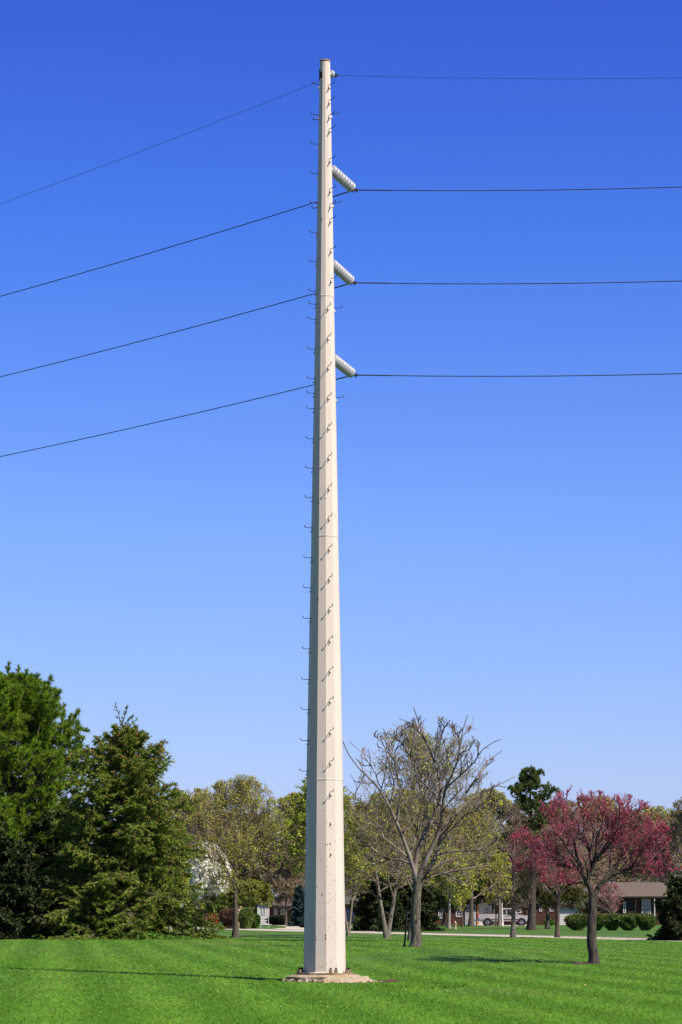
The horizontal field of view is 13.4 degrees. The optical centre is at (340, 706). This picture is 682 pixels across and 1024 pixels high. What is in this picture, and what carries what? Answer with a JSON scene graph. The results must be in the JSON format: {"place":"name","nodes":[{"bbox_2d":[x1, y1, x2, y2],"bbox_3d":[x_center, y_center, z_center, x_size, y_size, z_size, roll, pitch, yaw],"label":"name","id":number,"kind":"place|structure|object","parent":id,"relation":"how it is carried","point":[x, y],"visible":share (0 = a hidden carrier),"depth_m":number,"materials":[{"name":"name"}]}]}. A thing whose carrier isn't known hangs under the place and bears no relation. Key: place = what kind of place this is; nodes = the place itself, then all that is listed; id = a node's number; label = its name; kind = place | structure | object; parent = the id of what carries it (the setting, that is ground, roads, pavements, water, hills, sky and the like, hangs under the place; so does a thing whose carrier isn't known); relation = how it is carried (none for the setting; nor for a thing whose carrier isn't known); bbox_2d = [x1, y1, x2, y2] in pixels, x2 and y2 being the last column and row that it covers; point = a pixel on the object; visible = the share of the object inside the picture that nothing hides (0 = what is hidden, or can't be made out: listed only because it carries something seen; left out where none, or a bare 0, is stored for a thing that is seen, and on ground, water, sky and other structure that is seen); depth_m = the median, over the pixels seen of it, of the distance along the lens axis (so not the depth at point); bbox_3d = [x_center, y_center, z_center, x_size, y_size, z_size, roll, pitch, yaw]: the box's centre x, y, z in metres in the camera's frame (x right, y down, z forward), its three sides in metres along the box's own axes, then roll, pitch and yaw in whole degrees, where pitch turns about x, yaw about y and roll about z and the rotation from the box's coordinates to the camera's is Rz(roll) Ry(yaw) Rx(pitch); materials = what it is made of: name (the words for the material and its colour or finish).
{"place":"outdoors","nodes":[
{"label":"outdoors","id":0,"kind":"place"},
{"bbox_2d":[269,924,303,930],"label":"driveway","id":1,"kind":"structure","parent":0,"point":[297,928],"depth_m":265.37,"materials":[{"name":"concrete"}]},
{"bbox_2d":[0,922,681,1023],"bbox_3d":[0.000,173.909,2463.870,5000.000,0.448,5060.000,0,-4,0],"label":"lawn","id":2,"kind":"structure","parent":0,"point":[565,930],"depth_m":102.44,"materials":[{"name":"green plant"}]},
{"bbox_2d":[0,835,62,939],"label":"dark spruce tree","id":3,"kind":"object","parent":2,"relation":"on","point":[21,880],"visible":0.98,"depth_m":172.51,"materials":[{"name":"green plant"}]},
{"bbox_2d":[0,661,111,910],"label":"white pine tree","id":4,"kind":"object","parent":2,"relation":"on","point":[31,738],"visible":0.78,"depth_m":197.88,"materials":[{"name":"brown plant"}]},
{"bbox_2d":[22,807,95,932],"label":"dark spruce tree","id":5,"kind":"object","parent":2,"relation":"on","point":[39,825],"visible":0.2,"depth_m":193.97,"materials":[{"name":"green plant"}]},
{"bbox_2d":[31,930,207,939],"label":"leafy groundcover","id":6,"kind":"object","parent":2,"relation":"on","point":[151,934],"visible":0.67,"depth_m":171.08,"materials":[{"name":"green plant"}]},
{"bbox_2d":[24,703,228,939],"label":"norway spruce tree","id":7,"kind":"object","parent":2,"relation":"on","point":[125,771],"visible":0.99,"depth_m":174.24,"materials":[{"name":"green plant"}]},
{"bbox_2d":[167,859,190,931],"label":"thin trunk tree","id":8,"kind":"object","parent":2,"relation":"on","point":[187,881],"visible":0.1,"depth_m":227.28,"materials":[{"name":"green plant"}]},
{"bbox_2d":[132,787,244,924],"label":"budding tree","id":9,"kind":"object","parent":2,"relation":"on","point":[197,790],"visible":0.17,"depth_m":328.97,"materials":[{"name":"green plant"}]},
{"bbox_2d":[181,895,223,926],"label":"dark green shrub","id":10,"kind":"object","parent":2,"relation":"on","point":[213,899],"visible":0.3,"depth_m":297.98,"materials":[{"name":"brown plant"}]},
{"bbox_2d":[186,842,231,929],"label":"white blossom tree","id":11,"kind":"object","parent":2,"relation":"on","point":[204,886],"visible":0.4,"depth_m":250.43,"materials":[{"name":"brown plant"}]},
{"bbox_2d":[198,913,219,926],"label":"red flowering shrub","id":12,"kind":"object","parent":2,"relation":"on","point":[215,917],"visible":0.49,"depth_m":283.91,"materials":[{"name":"brown plant"}]},
{"bbox_2d":[178,813,267,905],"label":"bare tree","id":13,"kind":"object","parent":2,"relation":"on","point":[214,893],"visible":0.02,"depth_m":370.44,"materials":[{"name":"brown plant"}]},
{"bbox_2d":[218,908,232,928],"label":"brown shrub","id":14,"kind":"object","parent":2,"relation":"on","point":[225,916],"visible":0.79,"depth_m":262.84,"materials":[{"name":"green plant"}]},
{"bbox_2d":[171,774,288,937],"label":"budding maple tree","id":15,"kind":"object","parent":2,"relation":"on","point":[242,794],"visible":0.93,"depth_m":181.94,"materials":[{"name":"green plant"}]},
{"bbox_2d":[216,840,263,896],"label":"bare tree","id":16,"kind":"object","parent":2,"relation":"on","point":[244,875],"visible":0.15,"depth_m":343.39,"materials":[{"name":"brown plant"}]},
{"bbox_2d":[238,907,254,928],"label":"rounded shrub","id":17,"kind":"object","parent":2,"relation":"on","point":[246,917],"visible":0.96,"depth_m":260.75,"materials":[{"name":"green plant"}]},
{"bbox_2d":[219,878,274,909],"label":"green hawthorn tree","id":18,"kind":"object","parent":2,"relation":"on","point":[255,891],"visible":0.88,"depth_m":276.09,"materials":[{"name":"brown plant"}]},
{"bbox_2d":[251,913,259,928],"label":"rounded shrub","id":19,"kind":"object","parent":2,"relation":"on","point":[256,923],"visible":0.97,"depth_m":262.95,"materials":[{"name":"green plant"}]},
{"bbox_2d":[242,902,272,924],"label":"brick and siding house","id":20,"kind":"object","parent":2,"relation":"on","point":[264,912],"visible":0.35,"depth_m":326.83,"materials":[{"name":"white"}]},
{"bbox_2d":[262,906,265,914],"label":"window","id":21,"kind":"structure","parent":20,"relation":"in","point":[262,906],"depth_m":326.85,"materials":[{"name":"white glass"}]},
{"bbox_2d":[223,811,304,894],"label":"bare tree","id":22,"kind":"object","parent":2,"relation":"on","point":[264,881],"visible":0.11,"depth_m":351.48,"materials":[{"name":"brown plant"}]},
{"bbox_2d":[245,791,304,891],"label":"budding tree","id":23,"kind":"object","parent":2,"relation":"on","point":[284,804],"visible":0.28,"depth_m":343.76,"materials":[{"name":"green plant"}]},
{"bbox_2d":[265,915,290,924],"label":"dark shrub","id":24,"kind":"object","parent":2,"relation":"on","point":[274,920],"visible":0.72,"depth_m":320.22,"materials":[{"name":"green plant"}]},
{"bbox_2d":[269,898,292,919],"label":"shaded house","id":25,"kind":"structure","parent":2,"relation":"on","point":[273,911],"depth_m":337.15,"materials":[{"name":"brick"}]},
{"bbox_2d":[267,849,304,924],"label":"bare tree","id":26,"kind":"object","parent":2,"relation":"on","point":[285,882],"visible":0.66,"depth_m":317.04,"materials":[{"name":"brown plant"}]},
{"bbox_2d":[286,885,304,925],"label":"blue spruce tree","id":27,"kind":"object","parent":2,"relation":"on","point":[297,912],"visible":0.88,"depth_m":298.75,"materials":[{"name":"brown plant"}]},
{"bbox_2d":[268,777,378,887],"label":"budding maple tree","id":28,"kind":"object","parent":2,"relation":"on","point":[298,820],"visible":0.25,"depth_m":184.61,"materials":[{"name":"green plant"}]},
{"bbox_2d":[264,978,382,983],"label":"long grass","id":29,"kind":"structure","parent":2,"relation":"on","point":[281,980],"depth_m":71.21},
{"bbox_2d":[282,974,381,983],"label":"concrete footing","id":30,"kind":"object","parent":2,"relation":"on","point":[353,978],"visible":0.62,"depth_m":71.40,"materials":[{"name":"beige concrete"}]},
{"bbox_2d":[296,59,352,974],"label":"utility pole","id":31,"kind":"object","parent":30,"relation":"on","point":[324,930],"visible":1,"depth_m":72.49,"materials":[{"name":"beige paint"}]},
{"bbox_2d":[330,70,337,77],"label":"insulator","id":32,"kind":"object","parent":31,"relation":"attached to","point":[332,74],"visible":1,"depth_m":74.07,"materials":[{"name":"white ceramic"}]},
{"bbox_2d":[1,75,650,203],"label":"shield wire","id":33,"kind":"object","parent":32,"relation":"attached to","point":[345,75],"visible":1,"depth_m":74.22,"materials":[{"name":"black metal"}]},
{"bbox_2d":[332,165,357,192],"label":"insulator string","id":34,"kind":"object","parent":31,"relation":"attached to","point":[344,180],"visible":1,"depth_m":74.26,"materials":[{"name":"white ceramic"}]},
{"bbox_2d":[0,187,679,296],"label":"power wire","id":35,"kind":"object","parent":34,"relation":"attached to","point":[338,195],"visible":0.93,"depth_m":74.74,"materials":[{"name":"black metal"}]},
{"bbox_2d":[334,260,356,285],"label":"insulator string","id":36,"kind":"object","parent":31,"relation":"attached to","point":[344,275],"visible":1,"depth_m":74.11,"materials":[{"name":"white ceramic"}]},
{"bbox_2d":[0,281,679,376],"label":"power wire","id":37,"kind":"object","parent":36,"relation":"attached to","point":[341,286],"visible":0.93,"depth_m":74.55,"materials":[{"name":"black metal"}]},
{"bbox_2d":[335,354,357,377],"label":"insulator string","id":38,"kind":"object","parent":31,"relation":"attached to","point":[344,367],"visible":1,"depth_m":73.95,"materials":[{"name":"white ceramic"}]},
{"bbox_2d":[0,373,681,456],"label":"power wire","id":39,"kind":"object","parent":38,"relation":"attached to","point":[345,377],"visible":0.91,"depth_m":74.39,"materials":[{"name":"black metal"}]},
{"bbox_2d":[345,889,357,924],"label":"grey roofed house","id":40,"kind":"structure","parent":2,"relation":"on","point":[348,897],"depth_m":336.02,"materials":[{"name":"beige brick"}]},
{"bbox_2d":[344,852,373,896],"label":"bare tree","id":41,"kind":"object","parent":2,"relation":"on","point":[355,881],"visible":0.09,"depth_m":338.56,"materials":[{"name":"green plant"}]},
{"bbox_2d":[343,803,392,935],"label":"two stemmed tree","id":42,"kind":"object","parent":2,"relation":"on","point":[348,928],"visible":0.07,"depth_m":195.45,"materials":[{"name":"green plant"}]},
{"bbox_2d":[345,872,409,930],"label":"dark yew tree","id":43,"kind":"object","parent":2,"relation":"on","point":[367,916],"visible":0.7,"depth_m":234.48,"materials":[{"name":"green plant"}]},
{"bbox_2d":[343,807,431,878],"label":"bare tree","id":44,"kind":"object","parent":2,"relation":"on","point":[392,847],"visible":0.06,"depth_m":368.41,"materials":[{"name":"green plant"}]},
{"bbox_2d":[377,978,405,982],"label":"bare soil","id":45,"kind":"structure","parent":2,"relation":"on","point":[389,980],"depth_m":72.73,"materials":[{"name":"soil"}]},
{"bbox_2d":[344,785,443,937],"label":"forked maple tree","id":46,"kind":"object","parent":2,"relation":"on","point":[386,928],"visible":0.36,"depth_m":180.48,"materials":[{"name":"green plant"}]},
{"bbox_2d":[120,862,681,912],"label":"wood","id":47,"kind":"object","parent":2,"relation":"on","point":[209,893],"depth_m":447.49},
{"bbox_2d":[402,897,411,946],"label":"leaning stake","id":48,"kind":"object","parent":2,"relation":"on","point":[406,922],"visible":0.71,"depth_m":138.77,"materials":[{"name":"black wood"}]},
{"bbox_2d":[397,873,445,930],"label":"dark yew tree","id":49,"kind":"object","parent":2,"relation":"on","point":[428,917],"visible":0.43,"depth_m":236.62,"materials":[{"name":"green plant"}]},
{"bbox_2d":[376,981,467,988],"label":"weed patch","id":50,"kind":"object","parent":2,"relation":"on","point":[423,984],"visible":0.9,"depth_m":66.23,"materials":[{"name":"green plant"}]},
{"bbox_2d":[343,723,506,940],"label":"budding maple tree","id":51,"kind":"object","parent":2,"relation":"on","point":[426,766],"visible":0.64,"depth_m":163.37,"materials":[{"name":"green plant"}]},
{"bbox_2d":[342,707,513,946],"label":"bare catalpa tree","id":52,"kind":"object","parent":2,"relation":"on","point":[419,876],"visible":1,"depth_m":138.12,"materials":[{"name":"grey plant"}]},
{"bbox_2d":[395,808,490,877],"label":"bare tree","id":53,"kind":"object","parent":2,"relation":"on","point":[438,822],"visible":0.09,"depth_m":375.43,"materials":[{"name":"green plant"}]},
{"bbox_2d":[428,847,477,928],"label":"grey budding tree","id":54,"kind":"object","parent":2,"relation":"on","point":[449,886],"visible":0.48,"depth_m":267.13,"materials":[{"name":"green plant"}]},
{"bbox_2d":[431,863,475,925],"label":"tree","id":55,"kind":"object","parent":2,"relation":"on","point":[440,899],"visible":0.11,"depth_m":304.51,"materials":[{"name":"green plant"}]},
{"bbox_2d":[445,889,473,926],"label":"thin green tree","id":56,"kind":"object","parent":2,"relation":"on","point":[460,904],"visible":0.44,"depth_m":284.00,"materials":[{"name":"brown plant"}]},
{"bbox_2d":[431,802,511,926],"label":"yellow budding tree","id":57,"kind":"object","parent":2,"relation":"on","point":[492,832],"visible":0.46,"depth_m":299.07,"materials":[{"name":"brown plant"}]},
{"bbox_2d":[431,897,525,924],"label":"garage house","id":58,"kind":"structure","parent":2,"relation":"on","point":[456,915],"depth_m":321.17,"materials":[{"name":"brick"}]},
{"bbox_2d":[438,908,442,918],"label":"window","id":59,"kind":"structure","parent":58,"relation":"in","point":[440,913],"depth_m":321.16,"materials":[{"name":"grey glass"}]},
{"bbox_2d":[456,911,461,916],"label":"window","id":60,"kind":"structure","parent":58,"relation":"in","point":[458,913],"depth_m":321.08,"materials":[{"name":"white glass"}]},
{"bbox_2d":[465,904,475,924],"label":"garage door","id":61,"kind":"structure","parent":58,"relation":"in","point":[474,912],"depth_m":321.08,"materials":[{"name":"paint"}]},
{"bbox_2d":[484,906,490,912],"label":"window","id":62,"kind":"structure","parent":58,"relation":"in","point":[488,908],"depth_m":321.47,"materials":[{"name":"grey glass"}]},
{"bbox_2d":[423,787,537,877],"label":"budding tree","id":63,"kind":"object","parent":2,"relation":"on","point":[496,802],"visible":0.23,"depth_m":363.34,"materials":[{"name":"green plant"}]},
{"bbox_2d":[479,851,517,925],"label":"grey trunk tree","id":64,"kind":"object","parent":2,"relation":"on","point":[498,858],"visible":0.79,"depth_m":302.32,"materials":[{"name":"grey plant"}]},
{"bbox_2d":[489,871,511,925],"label":"white birch tree","id":65,"kind":"object","parent":2,"relation":"on","point":[505,898],"visible":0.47,"depth_m":304.18,"materials":[{"name":"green plant"}]},
{"bbox_2d":[488,801,539,937],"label":"slender larch tree","id":66,"kind":"object","parent":2,"relation":"on","point":[514,818],"visible":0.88,"depth_m":182.47,"materials":[{"name":"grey plant"}]},
{"bbox_2d":[494,825,540,888],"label":"bare tree","id":67,"kind":"object","parent":2,"relation":"on","point":[503,847],"visible":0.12,"depth_m":343.63,"materials":[{"name":"brown plant"}]},
{"bbox_2d":[497,765,568,929],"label":"scots pine tree","id":68,"kind":"object","parent":2,"relation":"on","point":[529,782],"visible":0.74,"depth_m":247.32,"materials":[{"name":"green plant"}]},
{"bbox_2d":[523,895,556,924],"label":"brick wing house","id":69,"kind":"structure","parent":2,"relation":"on","point":[540,916],"depth_m":333.13,"materials":[{"name":"brown brick"}]},
{"bbox_2d":[543,918,554,925],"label":"leafy shrub","id":70,"kind":"object","parent":2,"relation":"on","point":[552,921],"visible":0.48,"depth_m":316.80,"materials":[{"name":"green plant"}]},
{"bbox_2d":[522,825,594,937],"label":"fan branched tree","id":71,"kind":"object","parent":2,"relation":"on","point":[557,929],"visible":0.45,"depth_m":182.36,"materials":[{"name":"pink plant"}]},
{"bbox_2d":[499,800,621,893],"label":"bare tree","id":72,"kind":"object","parent":2,"relation":"on","point":[603,866],"visible":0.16,"depth_m":368.49,"materials":[{"name":"brown plant"}]},
{"bbox_2d":[555,901,584,924],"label":"siding garage","id":73,"kind":"structure","parent":2,"relation":"on","point":[564,911],"depth_m":325.17,"materials":[{"name":"grey"}]},
{"bbox_2d":[564,913,587,930],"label":"hedge shrub","id":74,"kind":"object","parent":2,"relation":"on","point":[576,922],"visible":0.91,"depth_m":241.71,"materials":[{"name":"green plant"}]},
{"bbox_2d":[569,962,590,964],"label":"bare soil","id":75,"kind":"structure","parent":2,"relation":"on","point":[584,963],"depth_m":94.33,"materials":[{"name":"brown soil"}]},
{"bbox_2d":[505,786,681,963],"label":"flowering redbud tree","id":76,"kind":"object","parent":75,"relation":"on","point":[536,845],"visible":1,"depth_m":94.67,"materials":[{"name":"pink plant"}]},
{"bbox_2d":[596,913,605,930],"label":"hedge shrub","id":77,"kind":"object","parent":2,"relation":"on","point":[600,924],"visible":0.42,"depth_m":241.84,"materials":[{"name":"green plant"}]},
{"bbox_2d":[593,881,624,913],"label":"redbud tree","id":78,"kind":"object","parent":2,"relation":"on","point":[603,889],"visible":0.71,"depth_m":299.40,"materials":[{"name":"pink plant"}]},
{"bbox_2d":[572,795,646,892],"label":"budding tree","id":79,"kind":"object","parent":2,"relation":"on","point":[610,805],"visible":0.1,"depth_m":386.54,"materials":[{"name":"green plant"}]},
{"bbox_2d":[602,913,620,930],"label":"hedge shrub","id":80,"kind":"object","parent":2,"relation":"on","point":[611,923],"visible":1,"depth_m":241.84,"materials":[{"name":"green plant"}]},
{"bbox_2d":[579,881,667,924],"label":"brick house","id":81,"kind":"structure","parent":2,"relation":"on","point":[639,897],"depth_m":329.24,"materials":[{"name":"brown"}]},
{"bbox_2d":[642,899,650,913],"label":"window","id":82,"kind":"structure","parent":81,"relation":"in","point":[646,903],"depth_m":329.18,"materials":[{"name":"white glass"}]},
{"bbox_2d":[579,808,673,893],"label":"bare tree","id":83,"kind":"object","parent":2,"relation":"on","point":[624,858],"visible":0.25,"depth_m":379.55,"materials":[{"name":"brown plant"}]},
{"bbox_2d":[616,913,638,930],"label":"hedge shrub","id":84,"kind":"object","parent":2,"relation":"on","point":[628,922],"visible":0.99,"depth_m":241.69,"materials":[{"name":"green plant"}]},
{"bbox_2d":[610,805,681,884],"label":"budding tree","id":85,"kind":"object","parent":2,"relation":"on","point":[657,810],"visible":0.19,"depth_m":399.42,"materials":[{"name":"green plant"}]},
{"bbox_2d":[636,913,658,930],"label":"hedge shrub","id":86,"kind":"object","parent":2,"relation":"on","point":[646,922],"visible":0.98,"depth_m":241.83,"materials":[{"name":"green plant"}]},
{"bbox_2d":[629,812,681,887],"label":"bare tree","id":87,"kind":"object","parent":2,"relation":"on","point":[661,878],"visible":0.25,"depth_m":376.88,"materials":[{"name":"brown plant"}]},
{"bbox_2d":[645,871,681,940],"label":"dark green spruce","id":88,"kind":"object","parent":2,"relation":"on","point":[669,916],"visible":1,"depth_m":164.94,"materials":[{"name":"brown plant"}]},
{"bbox_2d":[666,796,681,848],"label":"tree","id":89,"kind":"object","parent":2,"relation":"on","point":[677,814],"visible":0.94,"depth_m":214.94,"materials":[{"name":"green plant"}]},
{"bbox_2d":[0,0,681,905],"label":"sky","id":90,"kind":"structure","parent":0,"point":[510,548],"materials":[{"name":"blue"}]},
{"bbox_2d":[194,927,681,941],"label":"street","id":91,"kind":"structure","parent":0,"point":[462,934],"depth_m":196.15,"materials":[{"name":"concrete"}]},
{"bbox_2d":[202,927,635,937],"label":"kerb","id":92,"kind":"structure","parent":91,"relation":"on","point":[464,933],"depth_m":202.62,"materials":[{"name":"concrete"}]},
{"bbox_2d":[455,837,477,871],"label":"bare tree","id":93,"kind":"object","parent":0,"point":[466,846],"visible":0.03,"depth_m":348.73,"materials":[{"name":"green plant"}]},
{"bbox_2d":[465,854,516,925],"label":"tree","id":94,"kind":"object","parent":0,"point":[476,893],"visible":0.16,"depth_m":310.66,"materials":[{"name":"green plant"}]},
{"bbox_2d":[509,844,587,928],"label":"tree","id":95,"kind":"object","parent":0,"point":[569,897],"visible":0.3,"depth_m":260.37,"materials":[{"name":"green plant"}]},
{"label":"driveway","id":96,"kind":"structure","parent":0,"visible":0},
{"bbox_2d":[345,909,357,924],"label":"blue suv","id":97,"kind":"object","parent":96,"relation":"on","point":[348,914],"visible":0.02,"depth_m":279.38,"materials":[{"name":"paint"}]},
{"label":"driveway","id":98,"kind":"structure","parent":0,"visible":0},
{"bbox_2d":[484,861,508,925],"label":"thin dark tree","id":99,"kind":"object","parent":98,"relation":"on","point":[486,872],"visible":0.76,"depth_m":303.13,"materials":[{"name":"green plant"}]},
{"bbox_2d":[474,908,527,925],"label":"pickup truck","id":100,"kind":"object","parent":98,"relation":"on","point":[486,919],"visible":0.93,"depth_m":307.21,"materials":[{"name":"silver metal"}]}
]}

